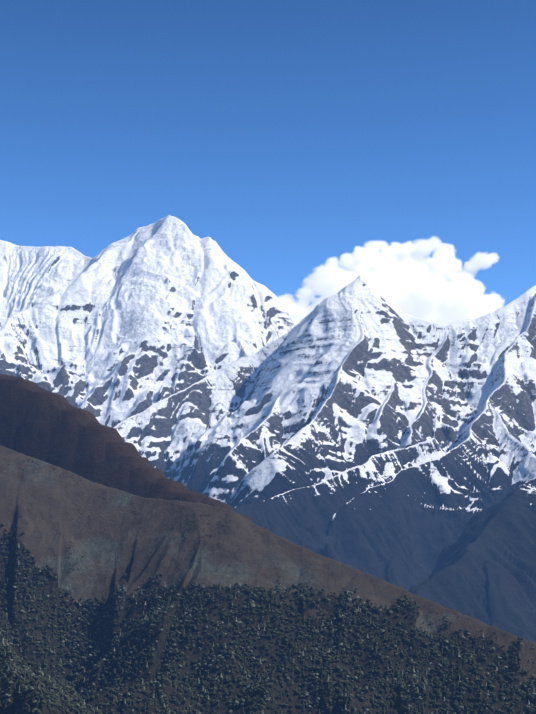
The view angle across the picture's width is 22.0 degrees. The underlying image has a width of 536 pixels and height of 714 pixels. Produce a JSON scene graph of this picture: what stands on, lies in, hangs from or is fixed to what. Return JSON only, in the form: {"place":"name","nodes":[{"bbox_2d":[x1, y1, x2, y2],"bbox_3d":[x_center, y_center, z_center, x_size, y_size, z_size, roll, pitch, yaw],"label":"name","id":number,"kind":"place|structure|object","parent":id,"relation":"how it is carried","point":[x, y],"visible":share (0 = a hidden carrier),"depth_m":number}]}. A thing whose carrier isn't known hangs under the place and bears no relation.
{"place":"outdoors","nodes":[
{"label":"outdoors","id":0,"kind":"place"},
{"bbox_2d":[0,215,535,643],"bbox_3d":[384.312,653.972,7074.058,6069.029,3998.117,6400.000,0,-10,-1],"label":"mountains","id":1,"kind":"structure","parent":0,"point":[360,423],"depth_m":7049.07},
{"bbox_2d":[0,375,535,713],"bbox_3d":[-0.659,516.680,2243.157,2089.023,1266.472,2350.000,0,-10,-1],"label":"hill","id":2,"kind":"structure","parent":0,"point":[42,428],"depth_m":2017.97},
{"bbox_2d":[0,374,534,671],"bbox_3d":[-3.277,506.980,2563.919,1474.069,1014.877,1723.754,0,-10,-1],"label":"slope bushes","id":3,"kind":"object","parent":2,"relation":"on","point":[217,544],"visible":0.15,"depth_m":2103.71},
{"bbox_2d":[0,523,535,713],"bbox_3d":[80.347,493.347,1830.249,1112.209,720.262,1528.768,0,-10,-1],"label":"forest trees","id":4,"kind":"object","parent":2,"relation":"on","point":[24,671],"visible":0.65,"depth_m":1813.12},
{"bbox_2d":[0,0,535,324],"label":"sky","id":5,"kind":"structure","parent":0,"point":[321,145]}
]}

